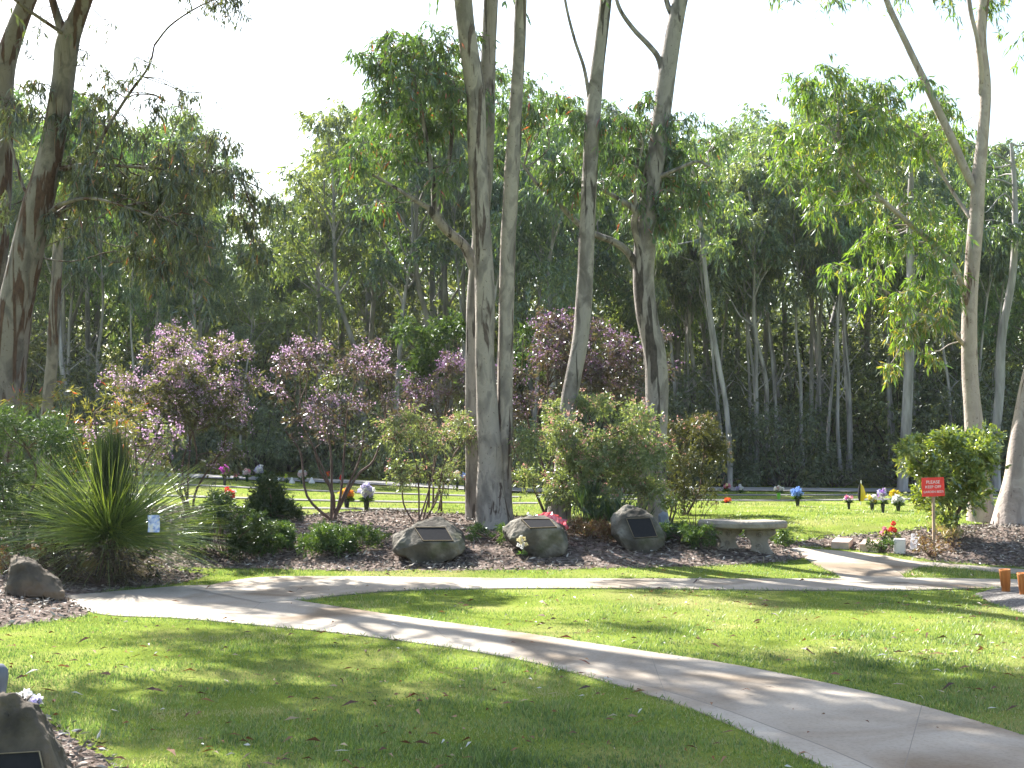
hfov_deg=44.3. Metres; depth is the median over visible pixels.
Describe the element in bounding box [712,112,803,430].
gum tree
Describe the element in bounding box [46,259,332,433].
undergrowth bush
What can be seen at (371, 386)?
undergrowth bush
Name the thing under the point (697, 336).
undergrowth bush
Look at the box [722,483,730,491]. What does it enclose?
flower vase
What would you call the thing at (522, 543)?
flower posy
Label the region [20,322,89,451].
undergrowth bush
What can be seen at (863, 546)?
stone block
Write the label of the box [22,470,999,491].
road
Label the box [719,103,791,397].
gum tree
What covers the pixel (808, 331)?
undergrowth bush
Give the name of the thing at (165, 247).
gum tree
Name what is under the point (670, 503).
flowering plant
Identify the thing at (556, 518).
flower bouquet
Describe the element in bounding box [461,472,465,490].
flower vase
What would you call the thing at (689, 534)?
ground cover plant
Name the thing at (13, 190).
gum tree
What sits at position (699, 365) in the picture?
undergrowth bush
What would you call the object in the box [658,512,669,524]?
boulder
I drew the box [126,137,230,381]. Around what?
gum tree
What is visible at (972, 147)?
gum tree
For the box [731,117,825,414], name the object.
gum tree
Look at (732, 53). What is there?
sky
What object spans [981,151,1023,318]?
gum tree
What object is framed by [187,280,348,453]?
undergrowth bush
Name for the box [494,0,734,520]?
gum tree
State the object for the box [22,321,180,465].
undergrowth bush
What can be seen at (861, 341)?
gum tree
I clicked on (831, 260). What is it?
gum tree
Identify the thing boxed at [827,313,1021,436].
undergrowth bush
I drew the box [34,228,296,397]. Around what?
undergrowth bush
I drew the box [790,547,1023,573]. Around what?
path
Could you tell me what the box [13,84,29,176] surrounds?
gum tree
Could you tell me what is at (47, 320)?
undergrowth bush
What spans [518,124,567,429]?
gum tree
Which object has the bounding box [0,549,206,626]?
mulch ground
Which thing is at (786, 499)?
concrete strip
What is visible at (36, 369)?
undergrowth bush
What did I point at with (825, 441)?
undergrowth bush
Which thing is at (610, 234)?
gum tree
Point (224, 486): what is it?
concrete strip
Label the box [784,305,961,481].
undergrowth bush
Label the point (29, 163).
gum tree
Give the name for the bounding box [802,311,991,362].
undergrowth bush
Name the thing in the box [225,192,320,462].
gum tree
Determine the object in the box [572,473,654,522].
strappy plant
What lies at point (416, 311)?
undergrowth bush
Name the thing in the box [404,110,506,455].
gum tree
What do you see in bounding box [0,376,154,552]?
grevillea shrub
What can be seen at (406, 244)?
gum tree
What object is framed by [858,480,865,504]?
furled flag
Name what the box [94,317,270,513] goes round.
lilac shrub
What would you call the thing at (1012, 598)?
gravel ground
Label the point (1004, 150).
gum tree
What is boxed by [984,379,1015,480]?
undergrowth bush
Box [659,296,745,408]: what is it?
gum tree
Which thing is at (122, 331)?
undergrowth bush
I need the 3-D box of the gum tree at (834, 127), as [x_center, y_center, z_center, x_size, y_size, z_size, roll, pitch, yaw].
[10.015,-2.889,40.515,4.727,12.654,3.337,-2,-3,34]
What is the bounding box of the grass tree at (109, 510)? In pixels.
[0,411,242,591]
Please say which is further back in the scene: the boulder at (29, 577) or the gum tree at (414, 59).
the gum tree at (414, 59)
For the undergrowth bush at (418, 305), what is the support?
on the lawn at (338, 665)
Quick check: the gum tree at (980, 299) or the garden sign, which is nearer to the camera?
the garden sign
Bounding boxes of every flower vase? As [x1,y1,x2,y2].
[219,465,228,485]
[225,487,236,499]
[242,468,251,481]
[254,464,263,478]
[297,470,306,483]
[338,488,354,506]
[357,482,375,509]
[453,470,460,490]
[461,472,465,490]
[720,497,731,502]
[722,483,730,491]
[736,484,744,492]
[773,485,784,498]
[790,486,803,506]
[844,494,853,508]
[866,494,877,509]
[876,488,888,512]
[889,489,899,501]
[891,494,905,510]
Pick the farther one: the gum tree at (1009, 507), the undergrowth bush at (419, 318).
the undergrowth bush at (419, 318)
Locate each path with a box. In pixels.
[66,585,1023,767]
[195,576,1017,602]
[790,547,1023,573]
[805,553,907,582]
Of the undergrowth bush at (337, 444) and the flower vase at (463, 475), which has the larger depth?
the undergrowth bush at (337, 444)
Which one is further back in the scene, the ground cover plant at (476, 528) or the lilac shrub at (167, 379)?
the lilac shrub at (167, 379)
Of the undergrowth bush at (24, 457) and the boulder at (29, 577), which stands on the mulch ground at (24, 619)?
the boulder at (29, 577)
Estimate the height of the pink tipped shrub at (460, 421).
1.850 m
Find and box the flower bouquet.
[538,512,568,529]
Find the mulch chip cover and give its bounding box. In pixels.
[0,503,1023,767]
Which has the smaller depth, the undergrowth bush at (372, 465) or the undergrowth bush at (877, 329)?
the undergrowth bush at (372, 465)
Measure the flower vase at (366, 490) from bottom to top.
0.520 m
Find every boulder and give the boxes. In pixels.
[0,692,72,767]
[4,553,64,600]
[391,516,465,563]
[502,515,567,557]
[610,504,666,552]
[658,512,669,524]
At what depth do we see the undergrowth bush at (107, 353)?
35.31 m
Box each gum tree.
[0,0,36,290]
[0,0,297,540]
[8,127,33,251]
[8,252,108,340]
[9,106,107,361]
[9,119,123,463]
[9,140,32,328]
[10,139,105,467]
[11,104,61,461]
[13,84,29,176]
[13,87,38,184]
[18,118,45,358]
[29,115,140,397]
[30,90,136,467]
[30,149,103,466]
[38,135,142,389]
[43,171,102,456]
[45,130,125,380]
[68,130,140,441]
[85,127,216,420]
[99,123,186,366]
[102,126,160,373]
[103,105,235,367]
[104,170,155,447]
[107,121,194,366]
[116,158,231,354]
[121,166,181,467]
[125,124,226,388]
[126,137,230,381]
[142,199,170,454]
[147,178,239,469]
[150,142,183,457]
[151,158,195,470]
[166,105,240,465]
[196,152,250,394]
[217,267,291,473]
[223,265,282,367]
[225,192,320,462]
[240,244,295,414]
[258,166,370,470]
[260,254,328,430]
[265,97,386,474]
[268,168,360,398]
[287,138,411,391]
[291,252,330,400]
[304,114,441,412]
[320,92,424,401]
[324,0,511,519]
[328,116,430,431]
[346,65,468,448]
[353,115,460,409]
[384,79,497,408]
[389,52,467,411]
[390,101,470,446]
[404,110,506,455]
[424,62,542,389]
[427,130,471,359]
[433,102,461,412]
[450,80,579,401]
[454,0,531,529]
[456,119,552,470]
[456,138,555,299]
[490,168,539,368]
[493,168,532,379]
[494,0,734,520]
[495,164,607,479]
[515,131,571,482]
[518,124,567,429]
[526,83,627,397]
[530,133,623,381]
[531,165,630,420]
[532,108,633,394]
[532,120,615,427]
[547,0,611,525]
[592,96,625,358]
[592,145,704,356]
[593,180,716,368]
[609,154,727,403]
[614,121,719,400]
[615,235,674,390]
[619,228,639,358]
[625,192,703,484]
[628,196,680,338]
[655,131,753,486]
[655,157,725,446]
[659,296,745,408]
[660,146,724,415]
[666,170,737,484]
[671,224,704,451]
[672,235,708,481]
[704,122,791,420]
[704,138,732,390]
[704,152,806,484]
[704,168,768,469]
[709,114,768,382]
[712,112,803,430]
[715,160,784,470]
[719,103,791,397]
[722,194,777,462]
[723,156,794,473]
[724,142,800,471]
[725,145,798,484]
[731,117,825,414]
[758,0,1011,522]
[760,160,830,468]
[761,133,842,441]
[775,146,837,463]
[781,98,883,478]
[781,149,832,449]
[783,179,860,472]
[790,93,858,369]
[793,99,843,404]
[796,129,883,484]
[807,150,873,485]
[812,157,884,483]
[817,106,907,461]
[818,153,872,479]
[830,104,890,459]
[851,177,921,483]
[852,134,970,489]
[861,109,969,388]
[861,152,919,484]
[861,159,960,428]
[876,108,969,410]
[880,120,902,356]
[883,166,950,434]
[887,145,933,483]
[888,184,935,411]
[903,182,966,461]
[916,176,1023,419]
[931,126,960,387]
[940,140,1004,358]
[945,204,990,399]
[946,143,1023,488]
[952,179,1023,399]
[953,167,1022,407]
[961,149,1023,385]
[965,137,1023,366]
[977,179,1023,409]
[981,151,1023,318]
[981,165,1023,480]
[990,31,1023,525]
[1019,186,1023,279]
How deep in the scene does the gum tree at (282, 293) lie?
42.39 m
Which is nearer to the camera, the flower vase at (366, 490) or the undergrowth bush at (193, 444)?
the flower vase at (366, 490)
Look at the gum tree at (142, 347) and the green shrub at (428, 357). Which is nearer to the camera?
the green shrub at (428, 357)
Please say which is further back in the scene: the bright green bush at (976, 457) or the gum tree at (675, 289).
the gum tree at (675, 289)
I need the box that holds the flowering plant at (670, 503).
[657,492,686,522]
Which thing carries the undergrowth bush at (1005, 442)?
on the lawn at (338, 665)
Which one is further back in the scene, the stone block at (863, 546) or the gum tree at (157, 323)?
the gum tree at (157, 323)
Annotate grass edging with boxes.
[2,512,1023,767]
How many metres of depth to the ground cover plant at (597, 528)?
16.77 m
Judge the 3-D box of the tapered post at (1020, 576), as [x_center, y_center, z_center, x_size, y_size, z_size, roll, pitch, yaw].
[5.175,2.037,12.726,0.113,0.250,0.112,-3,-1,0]
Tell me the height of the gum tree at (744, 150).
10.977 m
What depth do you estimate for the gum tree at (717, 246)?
32.97 m
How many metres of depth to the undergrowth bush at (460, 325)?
65.31 m
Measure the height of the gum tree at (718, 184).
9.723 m
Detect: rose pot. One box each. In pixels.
[877,526,892,544]
[887,521,900,541]
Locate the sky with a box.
[0,0,1023,371]
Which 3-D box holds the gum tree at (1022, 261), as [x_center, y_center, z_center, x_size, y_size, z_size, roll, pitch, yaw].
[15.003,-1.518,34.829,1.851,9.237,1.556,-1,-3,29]
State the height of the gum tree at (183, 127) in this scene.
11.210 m
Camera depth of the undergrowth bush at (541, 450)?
38.01 m
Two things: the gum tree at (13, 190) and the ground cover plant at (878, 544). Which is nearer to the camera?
the ground cover plant at (878, 544)
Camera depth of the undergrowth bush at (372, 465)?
36.84 m
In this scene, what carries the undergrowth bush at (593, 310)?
on the lawn at (338, 665)
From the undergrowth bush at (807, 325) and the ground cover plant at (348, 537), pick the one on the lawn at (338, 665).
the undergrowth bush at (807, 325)
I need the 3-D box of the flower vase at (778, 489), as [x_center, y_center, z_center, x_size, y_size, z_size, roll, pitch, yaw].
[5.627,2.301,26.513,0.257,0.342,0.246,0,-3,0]
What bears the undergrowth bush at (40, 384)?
on the lawn at (338, 665)
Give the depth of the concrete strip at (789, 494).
28.47 m
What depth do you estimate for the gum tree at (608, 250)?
44.46 m
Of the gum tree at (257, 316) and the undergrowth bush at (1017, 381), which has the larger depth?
the gum tree at (257, 316)
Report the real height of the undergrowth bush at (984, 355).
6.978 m
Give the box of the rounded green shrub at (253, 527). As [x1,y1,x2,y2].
[175,483,278,561]
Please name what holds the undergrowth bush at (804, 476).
on the lawn at (338, 665)
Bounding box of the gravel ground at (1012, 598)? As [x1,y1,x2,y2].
[976,587,1023,612]
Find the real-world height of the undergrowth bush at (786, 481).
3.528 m
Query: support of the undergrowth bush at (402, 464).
on the lawn at (338, 665)
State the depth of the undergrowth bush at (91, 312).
69.73 m
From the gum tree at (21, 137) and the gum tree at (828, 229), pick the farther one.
the gum tree at (21, 137)
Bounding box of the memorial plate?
[910,534,917,549]
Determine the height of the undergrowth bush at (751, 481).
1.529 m
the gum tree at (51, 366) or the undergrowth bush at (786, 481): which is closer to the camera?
the gum tree at (51, 366)
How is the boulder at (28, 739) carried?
on the mulch ground at (83, 754)
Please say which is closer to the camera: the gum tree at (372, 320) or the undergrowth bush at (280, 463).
the undergrowth bush at (280, 463)
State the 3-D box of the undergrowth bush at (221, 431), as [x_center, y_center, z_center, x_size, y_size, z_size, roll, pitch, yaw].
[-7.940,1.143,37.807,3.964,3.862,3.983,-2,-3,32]
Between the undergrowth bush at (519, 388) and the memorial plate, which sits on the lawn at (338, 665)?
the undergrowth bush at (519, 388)
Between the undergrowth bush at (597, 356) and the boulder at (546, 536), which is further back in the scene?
the undergrowth bush at (597, 356)
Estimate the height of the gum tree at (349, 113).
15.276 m
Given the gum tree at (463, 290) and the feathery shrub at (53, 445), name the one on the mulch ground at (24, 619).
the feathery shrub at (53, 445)
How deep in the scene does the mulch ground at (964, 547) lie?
16.73 m
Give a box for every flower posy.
[18,688,44,710]
[516,535,527,555]
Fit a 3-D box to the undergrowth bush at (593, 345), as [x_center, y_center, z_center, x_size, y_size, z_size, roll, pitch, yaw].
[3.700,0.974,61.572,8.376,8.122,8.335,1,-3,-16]
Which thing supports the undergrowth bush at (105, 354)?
on the lawn at (338, 665)
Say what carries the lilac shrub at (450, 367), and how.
on the lawn at (338, 665)
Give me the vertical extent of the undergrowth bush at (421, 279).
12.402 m
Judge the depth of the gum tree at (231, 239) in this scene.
51.68 m
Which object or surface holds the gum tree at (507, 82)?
on the lawn at (338, 665)
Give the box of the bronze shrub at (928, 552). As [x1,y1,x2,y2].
[911,530,961,557]
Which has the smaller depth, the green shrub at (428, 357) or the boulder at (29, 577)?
the boulder at (29, 577)
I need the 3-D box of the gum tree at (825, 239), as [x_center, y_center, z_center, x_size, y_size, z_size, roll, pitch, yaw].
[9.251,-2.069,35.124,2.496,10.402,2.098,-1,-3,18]
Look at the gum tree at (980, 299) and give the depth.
34.38 m
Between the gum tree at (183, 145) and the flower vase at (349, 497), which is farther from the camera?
the gum tree at (183, 145)
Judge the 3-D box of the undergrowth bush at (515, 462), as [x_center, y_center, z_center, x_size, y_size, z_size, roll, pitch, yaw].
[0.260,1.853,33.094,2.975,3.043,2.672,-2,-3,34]
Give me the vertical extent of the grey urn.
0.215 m
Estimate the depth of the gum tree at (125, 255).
45.03 m
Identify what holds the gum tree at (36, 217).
on the mulch ground at (24, 619)
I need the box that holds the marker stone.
[893,538,905,553]
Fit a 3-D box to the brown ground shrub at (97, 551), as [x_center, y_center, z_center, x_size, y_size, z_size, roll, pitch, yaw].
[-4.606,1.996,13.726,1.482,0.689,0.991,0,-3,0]
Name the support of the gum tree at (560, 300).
on the lawn at (338, 665)
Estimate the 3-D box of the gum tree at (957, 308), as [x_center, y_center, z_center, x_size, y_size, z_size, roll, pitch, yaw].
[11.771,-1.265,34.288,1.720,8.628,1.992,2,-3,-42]
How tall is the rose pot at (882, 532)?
0.268 m
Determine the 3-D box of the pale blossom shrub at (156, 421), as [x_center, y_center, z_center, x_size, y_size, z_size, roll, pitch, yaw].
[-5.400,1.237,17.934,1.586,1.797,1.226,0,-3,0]
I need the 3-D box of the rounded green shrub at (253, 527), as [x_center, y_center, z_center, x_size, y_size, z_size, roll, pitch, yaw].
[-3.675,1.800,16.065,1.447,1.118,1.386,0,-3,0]
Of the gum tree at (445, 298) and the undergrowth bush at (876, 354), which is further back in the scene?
the undergrowth bush at (876, 354)
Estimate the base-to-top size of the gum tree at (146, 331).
10.968 m
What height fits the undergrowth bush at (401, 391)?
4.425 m
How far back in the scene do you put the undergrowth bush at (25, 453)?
34.73 m
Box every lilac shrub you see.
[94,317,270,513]
[265,335,404,520]
[387,348,464,510]
[495,305,684,512]
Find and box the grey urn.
[0,664,8,692]
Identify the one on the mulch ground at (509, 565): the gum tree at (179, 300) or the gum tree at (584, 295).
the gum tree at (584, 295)
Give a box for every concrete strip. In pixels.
[14,479,520,497]
[19,491,537,503]
[180,506,421,510]
[538,494,998,495]
[610,498,996,500]
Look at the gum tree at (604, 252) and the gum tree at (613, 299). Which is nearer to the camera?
the gum tree at (604, 252)
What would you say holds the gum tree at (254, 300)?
on the lawn at (338, 665)
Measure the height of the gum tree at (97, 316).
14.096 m
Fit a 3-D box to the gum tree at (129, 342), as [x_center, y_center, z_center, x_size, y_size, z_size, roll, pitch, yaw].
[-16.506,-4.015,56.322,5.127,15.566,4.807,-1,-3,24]
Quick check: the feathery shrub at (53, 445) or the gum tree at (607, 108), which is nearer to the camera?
the feathery shrub at (53, 445)
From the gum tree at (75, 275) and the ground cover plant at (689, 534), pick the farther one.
the gum tree at (75, 275)
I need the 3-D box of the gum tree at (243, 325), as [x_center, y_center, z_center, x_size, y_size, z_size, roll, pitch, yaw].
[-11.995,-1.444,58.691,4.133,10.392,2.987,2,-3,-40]
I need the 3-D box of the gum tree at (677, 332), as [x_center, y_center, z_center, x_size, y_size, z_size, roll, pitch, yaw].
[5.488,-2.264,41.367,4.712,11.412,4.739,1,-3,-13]
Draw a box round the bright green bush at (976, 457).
[889,418,1010,538]
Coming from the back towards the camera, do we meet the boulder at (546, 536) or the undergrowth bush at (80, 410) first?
the undergrowth bush at (80, 410)
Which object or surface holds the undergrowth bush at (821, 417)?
on the lawn at (338, 665)
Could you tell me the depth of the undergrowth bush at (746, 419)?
35.27 m
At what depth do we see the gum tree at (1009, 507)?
18.91 m
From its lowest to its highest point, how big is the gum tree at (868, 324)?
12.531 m
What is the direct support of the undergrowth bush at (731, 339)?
on the lawn at (338, 665)
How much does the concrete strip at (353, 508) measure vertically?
0.157 m
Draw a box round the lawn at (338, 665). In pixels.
[0,463,1023,767]
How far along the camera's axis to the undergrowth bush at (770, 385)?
38.07 m
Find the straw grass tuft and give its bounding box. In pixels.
[927,522,977,547]
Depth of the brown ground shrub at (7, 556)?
13.66 m
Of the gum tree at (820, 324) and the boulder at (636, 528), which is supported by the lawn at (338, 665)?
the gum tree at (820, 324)
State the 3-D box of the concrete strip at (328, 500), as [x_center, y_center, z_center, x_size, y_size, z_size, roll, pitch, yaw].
[-7.750,2.232,24.525,16.500,0.298,0.400,0,-3,0]
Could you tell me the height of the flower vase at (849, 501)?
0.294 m
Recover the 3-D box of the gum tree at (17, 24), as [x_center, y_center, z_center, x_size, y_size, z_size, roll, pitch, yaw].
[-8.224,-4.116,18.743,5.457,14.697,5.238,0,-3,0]
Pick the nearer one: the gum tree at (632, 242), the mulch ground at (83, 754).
the mulch ground at (83, 754)
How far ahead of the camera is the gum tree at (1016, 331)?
50.01 m
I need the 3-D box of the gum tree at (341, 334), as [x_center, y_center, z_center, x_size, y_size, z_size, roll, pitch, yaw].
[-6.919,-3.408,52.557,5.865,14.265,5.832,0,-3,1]
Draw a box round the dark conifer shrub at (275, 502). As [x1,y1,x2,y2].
[235,469,309,520]
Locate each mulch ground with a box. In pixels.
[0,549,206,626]
[9,507,807,570]
[53,726,107,767]
[788,524,1023,566]
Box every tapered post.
[999,569,1010,591]
[1017,572,1023,594]
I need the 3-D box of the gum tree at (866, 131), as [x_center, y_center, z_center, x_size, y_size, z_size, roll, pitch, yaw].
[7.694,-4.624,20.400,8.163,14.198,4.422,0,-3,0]
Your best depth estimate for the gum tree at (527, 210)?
33.82 m
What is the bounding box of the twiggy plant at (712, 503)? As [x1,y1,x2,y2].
[674,490,718,529]
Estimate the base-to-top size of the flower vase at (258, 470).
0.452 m
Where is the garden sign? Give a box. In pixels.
[921,477,944,554]
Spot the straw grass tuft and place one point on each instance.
(946, 530)
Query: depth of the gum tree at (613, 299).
52.57 m
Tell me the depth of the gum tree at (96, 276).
35.38 m
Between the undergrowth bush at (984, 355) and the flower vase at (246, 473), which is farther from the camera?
the undergrowth bush at (984, 355)
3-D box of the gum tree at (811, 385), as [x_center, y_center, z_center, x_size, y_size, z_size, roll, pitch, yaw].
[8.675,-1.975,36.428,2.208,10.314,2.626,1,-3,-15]
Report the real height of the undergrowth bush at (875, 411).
5.778 m
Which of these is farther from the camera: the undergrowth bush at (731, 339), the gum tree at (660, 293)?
the undergrowth bush at (731, 339)
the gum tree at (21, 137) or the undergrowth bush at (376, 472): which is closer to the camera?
the undergrowth bush at (376, 472)
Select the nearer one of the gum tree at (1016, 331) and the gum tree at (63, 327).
the gum tree at (63, 327)
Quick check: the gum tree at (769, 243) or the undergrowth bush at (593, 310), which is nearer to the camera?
the gum tree at (769, 243)
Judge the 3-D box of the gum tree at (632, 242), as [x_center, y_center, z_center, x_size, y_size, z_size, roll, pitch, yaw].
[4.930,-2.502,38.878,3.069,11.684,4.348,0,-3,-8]
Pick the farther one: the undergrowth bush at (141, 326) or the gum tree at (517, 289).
the undergrowth bush at (141, 326)
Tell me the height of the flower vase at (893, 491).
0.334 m
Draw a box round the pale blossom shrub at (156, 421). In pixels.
[73,408,190,511]
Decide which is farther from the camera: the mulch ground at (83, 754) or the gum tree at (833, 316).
the gum tree at (833, 316)
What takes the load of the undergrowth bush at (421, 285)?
on the lawn at (338, 665)
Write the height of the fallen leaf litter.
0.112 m
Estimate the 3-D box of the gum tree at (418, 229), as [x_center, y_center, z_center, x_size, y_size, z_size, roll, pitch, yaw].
[-2.889,-3.258,37.635,4.059,12.973,4.329,-1,-3,25]
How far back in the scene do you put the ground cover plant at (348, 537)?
16.14 m
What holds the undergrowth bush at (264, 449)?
on the lawn at (338, 665)
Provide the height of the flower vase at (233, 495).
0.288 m
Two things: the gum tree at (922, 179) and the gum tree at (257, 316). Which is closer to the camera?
the gum tree at (922, 179)
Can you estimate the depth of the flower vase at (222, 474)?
27.46 m
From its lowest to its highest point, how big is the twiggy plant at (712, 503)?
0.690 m
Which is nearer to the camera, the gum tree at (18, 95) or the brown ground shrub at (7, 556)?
the brown ground shrub at (7, 556)
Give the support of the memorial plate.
on the mulch ground at (964, 547)
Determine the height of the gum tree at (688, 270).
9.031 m
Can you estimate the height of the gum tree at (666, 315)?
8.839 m
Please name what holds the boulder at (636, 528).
on the mulch ground at (509, 565)
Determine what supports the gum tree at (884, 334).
on the lawn at (338, 665)
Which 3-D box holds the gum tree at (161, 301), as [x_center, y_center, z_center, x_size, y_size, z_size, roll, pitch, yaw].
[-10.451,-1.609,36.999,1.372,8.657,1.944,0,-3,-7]
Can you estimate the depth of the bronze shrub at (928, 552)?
16.22 m
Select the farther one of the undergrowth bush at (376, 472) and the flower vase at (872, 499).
the undergrowth bush at (376, 472)
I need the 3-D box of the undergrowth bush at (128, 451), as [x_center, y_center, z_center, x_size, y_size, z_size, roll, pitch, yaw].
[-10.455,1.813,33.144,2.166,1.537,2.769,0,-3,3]
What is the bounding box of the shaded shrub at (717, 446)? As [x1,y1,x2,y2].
[665,408,735,514]
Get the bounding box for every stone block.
[831,538,852,549]
[859,539,880,552]
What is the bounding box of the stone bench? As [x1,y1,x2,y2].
[698,519,787,554]
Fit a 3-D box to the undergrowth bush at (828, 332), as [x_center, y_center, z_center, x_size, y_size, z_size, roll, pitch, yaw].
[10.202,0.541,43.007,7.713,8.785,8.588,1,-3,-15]
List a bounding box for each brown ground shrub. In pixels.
[0,543,45,573]
[33,538,162,587]
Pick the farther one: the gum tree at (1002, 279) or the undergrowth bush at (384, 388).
the undergrowth bush at (384, 388)
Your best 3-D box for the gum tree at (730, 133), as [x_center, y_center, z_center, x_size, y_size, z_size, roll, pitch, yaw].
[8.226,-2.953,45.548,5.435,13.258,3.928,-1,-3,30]
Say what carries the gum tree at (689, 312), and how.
on the lawn at (338, 665)
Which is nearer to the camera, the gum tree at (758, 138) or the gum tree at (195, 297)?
the gum tree at (758, 138)
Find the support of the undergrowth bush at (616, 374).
on the lawn at (338, 665)
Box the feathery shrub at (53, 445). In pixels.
[0,402,92,567]
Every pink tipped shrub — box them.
[370,399,477,520]
[506,388,679,522]
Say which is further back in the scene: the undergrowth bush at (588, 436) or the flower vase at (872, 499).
the undergrowth bush at (588, 436)
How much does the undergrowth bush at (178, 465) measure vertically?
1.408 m
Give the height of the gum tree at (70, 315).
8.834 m
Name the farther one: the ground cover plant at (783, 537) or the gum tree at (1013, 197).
the gum tree at (1013, 197)
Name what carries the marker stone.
on the mulch ground at (964, 547)
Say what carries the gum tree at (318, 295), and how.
on the lawn at (338, 665)
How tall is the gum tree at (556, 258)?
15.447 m
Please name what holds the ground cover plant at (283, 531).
on the mulch ground at (509, 565)
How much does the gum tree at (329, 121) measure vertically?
11.748 m
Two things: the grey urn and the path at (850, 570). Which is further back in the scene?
the path at (850, 570)
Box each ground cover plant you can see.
[247,519,337,557]
[307,519,391,557]
[465,521,505,544]
[563,515,615,541]
[660,517,722,550]
[773,529,796,547]
[865,537,895,552]
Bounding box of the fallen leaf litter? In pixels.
[0,564,1023,767]
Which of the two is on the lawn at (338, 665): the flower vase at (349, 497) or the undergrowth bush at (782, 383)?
the undergrowth bush at (782, 383)
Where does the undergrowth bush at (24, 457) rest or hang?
on the lawn at (338, 665)
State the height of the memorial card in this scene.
0.184 m
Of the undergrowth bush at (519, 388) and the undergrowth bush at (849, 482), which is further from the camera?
the undergrowth bush at (519, 388)
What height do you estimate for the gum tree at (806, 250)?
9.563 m
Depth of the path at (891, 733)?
8.22 m
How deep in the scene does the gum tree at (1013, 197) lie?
31.78 m
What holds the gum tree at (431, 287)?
on the lawn at (338, 665)
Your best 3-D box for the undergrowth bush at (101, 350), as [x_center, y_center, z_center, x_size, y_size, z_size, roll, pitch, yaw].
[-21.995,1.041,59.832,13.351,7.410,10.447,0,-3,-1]
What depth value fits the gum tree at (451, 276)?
46.40 m
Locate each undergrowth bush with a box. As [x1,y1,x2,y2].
[15,448,35,469]
[16,430,37,467]
[17,378,157,453]
[18,361,159,469]
[19,339,93,457]
[20,277,120,414]
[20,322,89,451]
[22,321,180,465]
[28,299,139,409]
[28,321,93,400]
[31,289,90,373]
[31,329,159,372]
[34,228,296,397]
[35,287,127,357]
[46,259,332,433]
[75,258,241,368]
[77,427,164,470]
[82,346,200,467]
[106,318,191,353]
[136,377,279,455]
[153,272,358,467]
[156,423,215,460]
[162,410,304,473]
[166,432,236,473]
[177,359,304,468]
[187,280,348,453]
[192,191,462,410]
[200,394,299,474]
[207,393,355,472]
[211,297,357,416]
[224,434,293,474]
[263,233,497,356]
[263,304,395,393]
[276,360,403,479]
[289,409,384,468]
[290,327,463,462]
[300,412,417,476]
[302,352,445,425]
[307,451,352,478]
[311,259,498,416]
[325,379,460,455]
[332,258,541,414]
[341,397,433,480]
[349,277,455,401]
[369,421,464,477]
[373,258,641,433]
[373,448,431,478]
[389,416,465,483]
[394,288,545,379]
[416,427,465,483]
[421,403,530,462]
[429,277,689,378]
[435,277,603,394]
[444,334,539,420]
[450,426,555,484]
[455,367,584,456]
[464,398,555,487]
[495,270,709,354]
[512,424,614,481]
[526,322,620,420]
[526,325,671,435]
[528,364,677,485]
[539,347,643,423]
[548,394,631,483]
[583,366,717,482]
[588,361,710,461]
[592,263,799,359]
[592,273,841,413]
[593,296,729,417]
[601,368,718,486]
[636,331,782,483]
[638,323,793,422]
[668,375,774,484]
[668,443,769,486]
[669,315,778,360]
[672,317,806,431]
[682,348,814,480]
[704,288,901,470]
[715,280,877,374]
[720,382,842,487]
[727,270,1011,403]
[733,422,854,486]
[734,305,877,383]
[739,353,808,427]
[771,419,866,476]
[783,396,880,482]
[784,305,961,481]
[791,447,882,487]
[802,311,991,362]
[805,305,983,404]
[806,321,960,485]
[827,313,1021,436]
[829,303,983,425]
[852,433,955,487]
[879,309,1023,474]
[882,363,1010,484]
[912,333,1023,484]
[983,390,1013,487]
[984,320,1023,411]
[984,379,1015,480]
[1002,339,1022,474]
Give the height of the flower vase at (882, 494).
0.456 m
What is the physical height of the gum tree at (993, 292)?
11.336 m
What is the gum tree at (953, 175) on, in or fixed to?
on the lawn at (338, 665)
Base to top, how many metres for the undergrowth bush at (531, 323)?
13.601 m
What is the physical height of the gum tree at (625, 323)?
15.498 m
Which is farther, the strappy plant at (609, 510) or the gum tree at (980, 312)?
the gum tree at (980, 312)
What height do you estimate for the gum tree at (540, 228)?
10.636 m
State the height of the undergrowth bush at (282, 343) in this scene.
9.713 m
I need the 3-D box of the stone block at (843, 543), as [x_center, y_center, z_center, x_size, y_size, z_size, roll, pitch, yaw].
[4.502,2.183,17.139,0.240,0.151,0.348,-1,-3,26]
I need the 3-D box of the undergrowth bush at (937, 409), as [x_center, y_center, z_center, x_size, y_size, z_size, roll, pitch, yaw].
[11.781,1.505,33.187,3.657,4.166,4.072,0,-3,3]
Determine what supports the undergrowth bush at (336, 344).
on the lawn at (338, 665)
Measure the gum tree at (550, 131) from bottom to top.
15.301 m
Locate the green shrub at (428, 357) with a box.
[381,305,567,507]
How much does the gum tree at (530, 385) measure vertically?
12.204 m
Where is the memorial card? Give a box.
[148,515,159,531]
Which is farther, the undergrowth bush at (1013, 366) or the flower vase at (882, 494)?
the undergrowth bush at (1013, 366)
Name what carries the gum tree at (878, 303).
on the lawn at (338, 665)
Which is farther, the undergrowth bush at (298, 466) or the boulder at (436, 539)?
the undergrowth bush at (298, 466)
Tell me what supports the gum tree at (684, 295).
on the lawn at (338, 665)
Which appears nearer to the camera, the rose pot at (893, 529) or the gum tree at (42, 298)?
the rose pot at (893, 529)
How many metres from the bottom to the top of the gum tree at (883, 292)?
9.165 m
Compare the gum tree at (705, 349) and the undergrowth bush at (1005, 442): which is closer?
the undergrowth bush at (1005, 442)
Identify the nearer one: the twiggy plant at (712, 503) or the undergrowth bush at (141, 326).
the twiggy plant at (712, 503)
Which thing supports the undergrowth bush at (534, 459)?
on the lawn at (338, 665)

